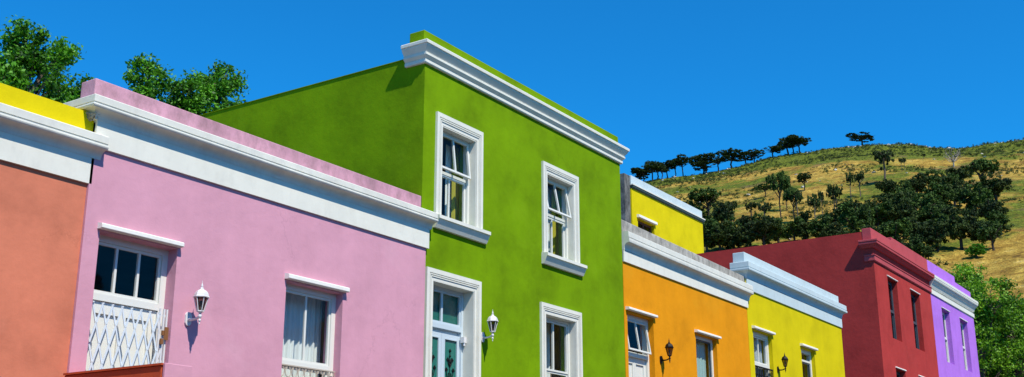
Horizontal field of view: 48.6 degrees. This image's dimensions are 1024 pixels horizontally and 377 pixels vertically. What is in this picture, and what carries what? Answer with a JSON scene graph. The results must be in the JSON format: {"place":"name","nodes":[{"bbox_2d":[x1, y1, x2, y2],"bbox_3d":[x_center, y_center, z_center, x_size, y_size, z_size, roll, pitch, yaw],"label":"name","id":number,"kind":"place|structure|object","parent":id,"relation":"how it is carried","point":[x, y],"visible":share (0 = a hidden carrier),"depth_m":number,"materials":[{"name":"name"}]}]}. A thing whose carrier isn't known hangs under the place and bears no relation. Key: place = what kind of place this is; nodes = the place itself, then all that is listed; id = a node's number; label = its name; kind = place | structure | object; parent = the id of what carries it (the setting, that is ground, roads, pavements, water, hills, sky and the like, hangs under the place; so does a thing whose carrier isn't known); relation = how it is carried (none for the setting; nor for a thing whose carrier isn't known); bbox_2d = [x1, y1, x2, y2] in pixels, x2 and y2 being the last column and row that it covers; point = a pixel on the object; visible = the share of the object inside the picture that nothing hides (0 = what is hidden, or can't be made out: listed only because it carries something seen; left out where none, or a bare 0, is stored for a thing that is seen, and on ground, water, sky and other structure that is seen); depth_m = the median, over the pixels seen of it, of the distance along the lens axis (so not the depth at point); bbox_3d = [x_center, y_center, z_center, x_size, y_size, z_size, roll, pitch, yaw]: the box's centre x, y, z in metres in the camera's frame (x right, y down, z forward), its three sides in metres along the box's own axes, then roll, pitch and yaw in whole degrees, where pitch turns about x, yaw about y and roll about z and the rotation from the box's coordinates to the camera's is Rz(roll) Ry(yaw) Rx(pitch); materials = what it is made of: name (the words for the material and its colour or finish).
{"place":"outdoors","nodes":[
{"label":"outdoors","id":0,"kind":"place"},
{"bbox_2d":[0,0,1023,180],"label":"sky","id":1,"kind":"structure","parent":0,"point":[668,79],"materials":[{"name":"blue"}]},
{"bbox_2d":[644,139,1023,300],"bbox_3d":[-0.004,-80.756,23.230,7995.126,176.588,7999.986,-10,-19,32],"label":"ground","id":2,"kind":"structure","parent":0,"point":[1006,257],"depth_m":417.23,"materials":[{"name":"yellow plant"}]},
{"bbox_2d":[0,15,93,102],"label":"leafy tree","id":3,"kind":"object","parent":2,"relation":"on","point":[26,61],"visible":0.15,"depth_m":27.31,"materials":[{"name":"green plant"}]},
{"bbox_2d":[0,83,108,376],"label":"terraced house","id":4,"kind":"structure","parent":2,"relation":"on","point":[50,150],"depth_m":11.28,"materials":[{"name":"orange paint"}]},
{"bbox_2d":[63,363,191,376],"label":"stoep wall","id":5,"kind":"structure","parent":2,"relation":"on","point":[161,370],"depth_m":10.63,"materials":[{"name":"paint"}]},
{"bbox_2d":[122,52,175,102],"bbox_3d":[-10.291,2.510,29.305,2.633,12.942,3.829,-10,-19,32],"label":"leafy tree","id":6,"kind":"object","parent":2,"relation":"on","point":[152,86],"visible":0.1,"depth_m":30.76,"materials":[{"name":"green plant"}]},
{"bbox_2d":[160,67,217,114],"bbox_3d":[-9.482,2.897,30.524,2.420,12.958,3.676,-10,-19,32],"label":"leafy tree","id":7,"kind":"object","parent":2,"relation":"on","point":[187,102],"visible":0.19,"depth_m":31.70,"materials":[{"name":"green plant"}]},
{"bbox_2d":[177,59,250,114],"bbox_3d":[-8.443,2.913,32.002,2.513,13.682,3.952,-10,-19,32],"label":"leafy tree","id":8,"kind":"object","parent":2,"relation":"on","point":[223,87],"visible":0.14,"depth_m":32.91,"materials":[{"name":"green plant"}]},
{"bbox_2d":[63,78,437,376],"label":"terraced house","id":9,"kind":"structure","parent":2,"relation":"on","point":[299,264],"depth_m":13.50,"materials":[{"name":"pink paint"}]},
{"bbox_2d":[85,222,183,370],"bbox_3d":[-4.096,1.806,11.948,0.315,2.737,1.090,-10,-19,32],"label":"door","id":10,"kind":"structure","parent":9,"relation":"in","point":[109,298],"depth_m":12.20,"materials":[{"name":"white paint"}]},
{"bbox_2d":[184,280,209,325],"bbox_3d":[-3.500,1.276,12.607,0.288,0.500,0.182,-10,-19,32],"label":"wall lamp","id":11,"kind":"object","parent":9,"relation":"attached to","point":[201,297],"visible":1,"depth_m":12.55,"materials":[{"name":"white metal"}]},
{"bbox_2d":[281,273,349,376],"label":"window","id":12,"kind":"structure","parent":9,"relation":"in","point":[302,336],"depth_m":14.61,"materials":[{"name":"white paint"}]},
{"bbox_2d":[199,30,629,376],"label":"terraced house","id":13,"kind":"structure","parent":2,"relation":"on","point":[514,184],"depth_m":18.35,"materials":[{"name":"green paint"}]},
{"bbox_2d":[423,266,481,376],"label":"door","id":14,"kind":"structure","parent":13,"relation":"in","point":[453,302],"depth_m":17.06,"materials":[{"name":"grey paint"}]},
{"bbox_2d":[433,111,490,243],"bbox_3d":[-0.897,-0.101,17.712,0.598,1.820,1.510,-10,-19,32],"label":"window","id":15,"kind":"structure","parent":13,"relation":"in","point":[471,139],"depth_m":17.77,"materials":[{"name":"white paint"}]},
{"bbox_2d":[481,311,498,341],"bbox_3d":[-0.343,2.101,17.357,0.288,0.500,0.182,-10,-19,32],"label":"wall lamp","id":16,"kind":"object","parent":13,"relation":"attached to","point":[492,321],"visible":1,"depth_m":17.30,"materials":[{"name":"white metal"}]},
{"bbox_2d":[540,302,582,376],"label":"window","id":17,"kind":"structure","parent":13,"relation":"in","point":[550,335],"depth_m":19.66,"materials":[{"name":"white paint"}]},
{"bbox_2d":[541,161,586,276],"bbox_3d":[0.778,0.593,20.127,0.596,1.820,1.510,-10,-19,32],"label":"window","id":18,"kind":"structure","parent":13,"relation":"in","point":[569,262],"depth_m":20.18,"materials":[{"name":"white paint"}]},
{"bbox_2d":[631,167,651,179],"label":"umbrella pine","id":19,"kind":"object","parent":2,"relation":"on","point":[639,175],"visible":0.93,"depth_m":572.00,"materials":[{"name":"green plant"}]},
{"bbox_2d":[643,160,663,181],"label":"umbrella pine","id":20,"kind":"object","parent":2,"relation":"on","point":[650,165],"visible":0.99,"depth_m":560.57,"materials":[{"name":"green plant"}]},
{"bbox_2d":[620,173,704,253],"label":"house","id":21,"kind":"structure","parent":2,"relation":"on","point":[658,213],"depth_m":42.19,"materials":[{"name":"yellow paint"}]},
{"bbox_2d":[637,214,657,232],"bbox_3d":[4.815,1.912,40.844,0.300,1.712,1.450,-10,-19,32],"label":"window","id":22,"kind":"structure","parent":21,"relation":"in","point":[643,225],"depth_m":41.04,"materials":[{"name":"white paint"}]},
{"bbox_2d":[672,153,688,175],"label":"umbrella pine","id":23,"kind":"object","parent":2,"relation":"on","point":[684,157],"visible":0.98,"depth_m":566.75,"materials":[{"name":"green plant"}]},
{"bbox_2d":[621,219,753,376],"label":"terraced house","id":24,"kind":"structure","parent":2,"relation":"on","point":[691,307],"depth_m":23.50,"materials":[{"name":"orange paint"}]},
{"bbox_2d":[625,306,657,376],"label":"door","id":25,"kind":"structure","parent":24,"relation":"in","point":[638,363],"depth_m":21.97,"materials":[{"name":"white paint"}]},
{"bbox_2d":[660,341,673,363],"bbox_3d":[3.054,3.203,22.344,0.288,0.500,0.182,-10,-19,32],"label":"wall lamp","id":26,"kind":"object","parent":24,"relation":"attached to","point":[669,347],"visible":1,"depth_m":22.29,"materials":[{"name":"black metal"}]},
{"bbox_2d":[694,329,721,376],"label":"window","id":27,"kind":"structure","parent":24,"relation":"in","point":[700,347],"depth_m":24.59,"materials":[{"name":"white paint"}]},
{"bbox_2d":[688,200,710,222],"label":"bushy pine","id":28,"kind":"object","parent":2,"relation":"on","point":[698,205],"visible":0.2,"depth_m":354.94,"materials":[{"name":"green plant"}]},
{"bbox_2d":[686,152,715,173],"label":"umbrella pine","id":29,"kind":"object","parent":2,"relation":"on","point":[704,157],"visible":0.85,"depth_m":560.58,"materials":[{"name":"green plant"}]},
{"bbox_2d":[690,160,716,173],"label":"umbrella pine","id":30,"kind":"object","parent":2,"relation":"on","point":[700,164],"visible":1,"depth_m":557.46,"materials":[{"name":"green plant"}]},
{"bbox_2d":[687,187,721,216],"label":"umbrella pine","id":31,"kind":"object","parent":2,"relation":"on","point":[703,196],"visible":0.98,"depth_m":354.42,"materials":[{"name":"green plant"}]},
{"bbox_2d":[703,218,719,251],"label":"bushy pine","id":32,"kind":"object","parent":2,"relation":"on","point":[711,223],"visible":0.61,"depth_m":300.81,"materials":[{"name":"green plant"}]},
{"bbox_2d":[703,155,730,170],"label":"umbrella pine","id":33,"kind":"object","parent":2,"relation":"on","point":[717,160],"visible":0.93,"depth_m":561.14,"materials":[{"name":"green plant"}]},
{"bbox_2d":[703,220,737,250],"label":"bushy pine","id":34,"kind":"object","parent":2,"relation":"on","point":[716,236],"visible":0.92,"depth_m":299.91,"materials":[{"name":"green plant"}]},
{"bbox_2d":[709,201,735,222],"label":"bushy pine","id":35,"kind":"object","parent":2,"relation":"on","point":[722,212],"visible":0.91,"depth_m":346.98,"materials":[{"name":"green plant"}]},
{"bbox_2d":[714,147,744,167],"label":"umbrella pine","id":36,"kind":"object","parent":2,"relation":"on","point":[725,152],"visible":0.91,"depth_m":563.95,"materials":[{"name":"green plant"}]},
{"bbox_2d":[719,217,742,249],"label":"bushy pine","id":37,"kind":"object","parent":2,"relation":"on","point":[735,223],"visible":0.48,"depth_m":301.27,"materials":[{"name":"green plant"}]},
{"bbox_2d":[728,151,759,163],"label":"umbrella pine","id":38,"kind":"object","parent":2,"relation":"on","point":[742,155],"visible":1,"depth_m":562.93,"materials":[{"name":"green plant"}]},
{"bbox_2d":[736,214,751,226],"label":"bushy pine","id":39,"kind":"object","parent":2,"relation":"on","point":[743,219],"visible":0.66,"depth_m":327.13,"materials":[{"name":"green plant"}]},
{"bbox_2d":[733,220,760,246],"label":"bushy pine","id":40,"kind":"object","parent":2,"relation":"on","point":[747,234],"visible":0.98,"depth_m":297.05,"materials":[{"name":"green plant"}]},
{"bbox_2d":[745,201,757,216],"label":"slim pine","id":41,"kind":"object","parent":2,"relation":"on","point":[750,205],"visible":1,"depth_m":350.85,"materials":[{"name":"green plant"}]},
{"bbox_2d":[745,148,764,162],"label":"umbrella pine","id":42,"kind":"object","parent":2,"relation":"on","point":[756,152],"visible":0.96,"depth_m":560.72,"materials":[{"name":"green plant"}]},
{"bbox_2d":[752,183,769,197],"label":"umbrella pine","id":43,"kind":"object","parent":2,"relation":"on","point":[765,188],"visible":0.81,"depth_m":407.02,"materials":[{"name":"green plant"}]},
{"bbox_2d":[758,202,771,214],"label":"slim pine","id":44,"kind":"object","parent":2,"relation":"on","point":[764,207],"visible":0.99,"depth_m":338.81,"materials":[{"name":"green plant"}]},
{"bbox_2d":[750,215,783,244],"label":"bushy pine","id":45,"kind":"object","parent":2,"relation":"on","point":[765,227],"visible":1,"depth_m":295.23,"materials":[{"name":"green plant"}]},
{"bbox_2d":[764,145,784,156],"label":"umbrella pine","id":46,"kind":"object","parent":2,"relation":"on","point":[773,149],"visible":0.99,"depth_m":558.02,"materials":[{"name":"green plant"}]},
{"bbox_2d":[765,170,790,217],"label":"umbrella pine","id":47,"kind":"object","parent":2,"relation":"on","point":[774,182],"visible":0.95,"depth_m":345.24,"materials":[{"name":"green plant"}]},
{"bbox_2d":[768,216,795,242],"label":"bushy pine","id":48,"kind":"object","parent":2,"relation":"on","point":[782,234],"visible":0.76,"depth_m":296.62,"materials":[{"name":"green plant"}]},
{"bbox_2d":[730,252,846,376],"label":"terraced house","id":49,"kind":"structure","parent":2,"relation":"on","point":[797,321],"depth_m":28.72,"materials":[{"name":"yellow paint"}]},
{"bbox_2d":[752,325,775,376],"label":"window","id":50,"kind":"structure","parent":49,"relation":"in","point":[757,337],"depth_m":27.27,"materials":[{"name":"white paint"}]},
{"bbox_2d":[800,343,817,376],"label":"window","id":51,"kind":"structure","parent":49,"relation":"in","point":[808,354],"depth_m":29.87,"materials":[{"name":"white paint"}]},
{"bbox_2d":[779,137,798,153],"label":"umbrella pine","id":52,"kind":"object","parent":2,"relation":"on","point":[789,142],"visible":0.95,"depth_m":557.48,"materials":[{"name":"green plant"}]},
{"bbox_2d":[782,187,798,219],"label":"umbrella pine","id":53,"kind":"object","parent":2,"relation":"on","point":[786,195],"visible":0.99,"depth_m":333.70,"materials":[{"name":"green plant"}]},
{"bbox_2d":[784,216,804,240],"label":"bushy pine","id":54,"kind":"object","parent":2,"relation":"on","point":[793,226],"visible":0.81,"depth_m":295.18,"materials":[{"name":"green plant"}]},
{"bbox_2d":[790,189,802,216],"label":"slim pine","id":55,"kind":"object","parent":2,"relation":"on","point":[798,195],"visible":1,"depth_m":332.36,"materials":[{"name":"green plant"}]},
{"bbox_2d":[782,135,811,151],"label":"umbrella pine","id":56,"kind":"object","parent":2,"relation":"on","point":[802,140],"visible":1,"depth_m":555.95,"materials":[{"name":"green plant"}]},
{"bbox_2d":[795,222,811,239],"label":"bushy pine","id":57,"kind":"object","parent":2,"relation":"on","point":[803,227],"visible":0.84,"depth_m":292.22,"materials":[{"name":"green plant"}]},
{"bbox_2d":[796,171,812,190],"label":"umbrella pine","id":58,"kind":"object","parent":2,"relation":"on","point":[802,177],"visible":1,"depth_m":404.82,"materials":[{"name":"green plant"}]},
{"bbox_2d":[798,210,811,221],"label":"bushy pine","id":59,"kind":"object","parent":2,"relation":"on","point":[805,216],"visible":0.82,"depth_m":325.03,"materials":[{"name":"green plant"}]},
{"bbox_2d":[807,193,820,218],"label":"slim pine","id":60,"kind":"object","parent":2,"relation":"on","point":[814,201],"visible":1,"depth_m":321.67,"materials":[{"name":"green plant"}]},
{"bbox_2d":[697,228,938,376],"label":"terraced house","id":61,"kind":"structure","parent":2,"relation":"on","point":[877,284],"depth_m":37.02,"materials":[{"name":"paint"}]},
{"bbox_2d":[887,275,897,339],"bbox_3d":[12.520,3.970,37.380,0.285,2.082,1.180,-10,-19,32],"label":"window","id":62,"kind":"structure","parent":61,"relation":"in","point":[889,283],"depth_m":37.79,"materials":[{"name":"grey"}]},
{"bbox_2d":[910,288,919,349],"bbox_3d":[14.064,4.611,39.607,0.285,2.082,1.250,-10,-19,32],"label":"window","id":63,"kind":"structure","parent":61,"relation":"in","point":[912,296],"depth_m":40.02,"materials":[{"name":"grey"}]},
{"bbox_2d":[807,211,832,237],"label":"bushy pine","id":64,"kind":"object","parent":2,"relation":"on","point":[816,225],"visible":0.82,"depth_m":288.71,"materials":[{"name":"green plant"}]},
{"bbox_2d":[820,221,843,236],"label":"bushy pine","id":65,"kind":"object","parent":2,"relation":"on","point":[832,229],"visible":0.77,"depth_m":281.15,"materials":[{"name":"green plant"}]},
{"bbox_2d":[826,185,839,207],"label":"slim pine","id":66,"kind":"object","parent":2,"relation":"on","point":[833,191],"visible":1,"depth_m":335.26,"materials":[{"name":"green plant"}]},
{"bbox_2d":[645,140,1023,239],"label":"stones","id":67,"kind":"object","parent":2,"relation":"on","point":[949,148],"visible":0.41,"depth_m":531.14,"materials":[{"name":"grey stone"}]},
{"bbox_2d":[648,138,1023,265],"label":"scrub","id":68,"kind":"object","parent":2,"relation":"on","point":[729,174],"visible":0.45,"depth_m":503.89,"materials":[{"name":"green plant"}]},
{"bbox_2d":[826,208,845,229],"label":"bushy pine","id":69,"kind":"object","parent":2,"relation":"on","point":[835,214],"visible":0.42,"depth_m":303.41,"materials":[{"name":"green plant"}]},
{"bbox_2d":[837,198,874,232],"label":"bushy pine","id":70,"kind":"object","parent":2,"relation":"on","point":[861,216],"visible":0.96,"depth_m":287.65,"materials":[{"name":"green plant"}]},
{"bbox_2d":[853,172,863,196],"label":"slim pine","id":71,"kind":"object","parent":2,"relation":"on","point":[859,176],"visible":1,"depth_m":369.55,"materials":[{"name":"green plant"}]},
{"bbox_2d":[845,132,874,145],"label":"umbrella pine","id":72,"kind":"object","parent":2,"relation":"on","point":[854,136],"visible":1,"depth_m":551.46,"materials":[{"name":"green plant"}]},
{"bbox_2d":[869,201,892,229],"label":"bushy pine","id":73,"kind":"object","parent":2,"relation":"on","point":[878,212],"visible":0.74,"depth_m":291.20,"materials":[{"name":"green plant"}]},
{"bbox_2d":[872,149,894,178],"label":"slim pine","id":74,"kind":"object","parent":2,"relation":"on","point":[883,156],"visible":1,"depth_m":401.52,"materials":[{"name":"green plant"}]},
{"bbox_2d":[874,179,896,192],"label":"bushy pine","id":75,"kind":"object","parent":2,"relation":"on","point":[885,185],"visible":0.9,"depth_m":364.31,"materials":[{"name":"green plant"}]},
{"bbox_2d":[876,191,904,203],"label":"bushy pine","id":76,"kind":"object","parent":2,"relation":"on","point":[888,195],"visible":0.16,"depth_m":318.24,"materials":[{"name":"green plant"}]},
{"bbox_2d":[876,217,912,243],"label":"bushy pine","id":77,"kind":"object","parent":2,"relation":"on","point":[891,229],"visible":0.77,"depth_m":264.61,"materials":[{"name":"green plant"}]},
{"bbox_2d":[882,190,917,230],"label":"bushy pine","id":78,"kind":"object","parent":2,"relation":"on","point":[900,209],"visible":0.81,"depth_m":289.12,"materials":[{"name":"green plant"}]},
{"bbox_2d":[893,180,914,192],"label":"bushy pine","id":79,"kind":"object","parent":2,"relation":"on","point":[907,186],"visible":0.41,"depth_m":354.03,"materials":[{"name":"green plant"}]},
{"bbox_2d":[894,187,921,209],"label":"bushy pine","id":80,"kind":"object","parent":2,"relation":"on","point":[913,193],"visible":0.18,"depth_m":320.11,"materials":[{"name":"green plant"}]},
{"bbox_2d":[902,218,926,243],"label":"bushy pine","id":81,"kind":"object","parent":2,"relation":"on","point":[914,226],"visible":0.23,"depth_m":269.21,"materials":[{"name":"green plant"}]},
{"bbox_2d":[901,233,929,255],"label":"bushy pine","id":82,"kind":"object","parent":2,"relation":"on","point":[916,245],"visible":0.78,"depth_m":255.69,"materials":[{"name":"green plant"}]},
{"bbox_2d":[903,173,929,192],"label":"bushy pine","id":83,"kind":"object","parent":2,"relation":"on","point":[919,183],"visible":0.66,"depth_m":362.72,"materials":[{"name":"green plant"}]},
{"bbox_2d":[910,191,944,222],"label":"bushy pine","id":84,"kind":"object","parent":2,"relation":"on","point":[923,214],"visible":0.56,"depth_m":292.17,"materials":[{"name":"green plant"}]},
{"bbox_2d":[921,246,934,259],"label":"bushy pine","id":85,"kind":"object","parent":2,"relation":"on","point":[927,253],"visible":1,"depth_m":253.18,"materials":[{"name":"green plant"}]},
{"bbox_2d":[916,219,948,251],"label":"bushy pine","id":86,"kind":"object","parent":2,"relation":"on","point":[930,231],"visible":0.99,"depth_m":265.16,"materials":[{"name":"green plant"}]},
{"bbox_2d":[920,169,945,185],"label":"bushy pine","id":87,"kind":"object","parent":2,"relation":"on","point":[935,177],"visible":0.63,"depth_m":365.87,"materials":[{"name":"green plant"}]},
{"bbox_2d":[922,181,955,204],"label":"bushy pine","id":88,"kind":"object","parent":2,"relation":"on","point":[939,190],"visible":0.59,"depth_m":323.99,"materials":[{"name":"green plant"}]},
{"bbox_2d":[926,202,957,230],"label":"bushy pine","id":89,"kind":"object","parent":2,"relation":"on","point":[935,214],"visible":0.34,"depth_m":282.73,"materials":[{"name":"green plant"}]},
{"bbox_2d":[938,175,966,206],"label":"bushy pine","id":90,"kind":"object","parent":2,"relation":"on","point":[955,184],"visible":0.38,"depth_m":337.22,"materials":[{"name":"green plant"}]},
{"bbox_2d":[927,260,979,376],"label":"terraced house","id":91,"kind":"structure","parent":2,"relation":"on","point":[954,305],"depth_m":43.86,"materials":[{"name":"purple paint"}]},
{"bbox_2d":[941,306,949,362],"bbox_3d":[16.465,5.607,43.070,0.285,2.082,1.250,-10,-19,32],"label":"window","id":92,"kind":"structure","parent":91,"relation":"in","point":[943,314],"depth_m":43.50,"materials":[{"name":"white paint"}]},
{"bbox_2d":[959,317,967,369],"bbox_3d":[18.078,6.277,45.397,0.285,2.082,1.330,-10,-19,32],"label":"window","id":93,"kind":"structure","parent":91,"relation":"in","point":[961,324],"depth_m":45.86,"materials":[{"name":"white paint"}]},
{"bbox_2d":[937,205,980,249],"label":"bushy pine","id":94,"kind":"object","parent":2,"relation":"on","point":[957,227],"visible":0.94,"depth_m":264.78,"materials":[{"name":"green plant"}]},
{"bbox_2d":[944,166,973,180],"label":"bushy pine","id":95,"kind":"object","parent":2,"relation":"on","point":[962,173],"visible":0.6,"depth_m":378.99,"materials":[{"name":"green plant"}]},
{"bbox_2d":[945,261,988,297],"bbox_3d":[25.127,10.059,62.019,4.155,12.263,10.542,-10,-19,32],"label":"street tree","id":96,"kind":"object","parent":2,"relation":"on","point":[961,277],"visible":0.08,"depth_m":62.01,"materials":[{"name":"green plant"}]},
{"bbox_2d":[954,179,993,209],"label":"bushy pine","id":97,"kind":"object","parent":2,"relation":"on","point":[975,197],"visible":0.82,"depth_m":321.24,"materials":[{"name":"green plant"}]},
{"bbox_2d":[964,243,988,257],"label":"shrub","id":98,"kind":"object","parent":2,"relation":"on","point":[975,249],"visible":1,"depth_m":251.93,"materials":[{"name":"green plant"}]},
{"bbox_2d":[965,158,999,177],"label":"umbrella pine","id":99,"kind":"object","parent":2,"relation":"on","point":[982,166],"visible":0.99,"depth_m":348.29,"materials":[{"name":"green plant"}]},
{"bbox_2d":[972,219,1002,250],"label":"bushy pine","id":100,"kind":"object","parent":2,"relation":"on","point":[992,229],"visible":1,"depth_m":260.47,"materials":[{"name":"green plant"}]},
{"bbox_2d":[971,198,1008,220],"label":"bushy pine","id":101,"kind":"object","parent":2,"relation":"on","point":[987,206],"visible":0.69,"depth_m":288.08,"materials":[{"name":"green plant"}]},
{"bbox_2d":[965,275,1023,376],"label":"street tree","id":102,"kind":"object","parent":2,"relation":"on","point":[993,346],"visible":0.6,"depth_m":52.91,"materials":[{"name":"green plant"}]},
{"bbox_2d":[979,172,1012,200],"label":"bushy pine","id":103,"kind":"object","parent":2,"relation":"on","point":[996,186],"visible":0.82,"depth_m":337.47,"materials":[{"name":"green plant"}]},
{"bbox_2d":[986,209,1014,234],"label":"bushy pine","id":104,"kind":"object","parent":2,"relation":"on","point":[1003,219],"visible":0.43,"depth_m":274.51,"materials":[{"name":"green plant"}]},
{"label":"pavement","id":105,"kind":"structure","parent":0,"visible":0},
{"bbox_2d":[979,297,1023,372],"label":"street tree","id":106,"kind":"object","parent":105,"relation":"on","point":[1020,317],"visible":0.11,"depth_m":56.53,"materials":[{"name":"green plant"}]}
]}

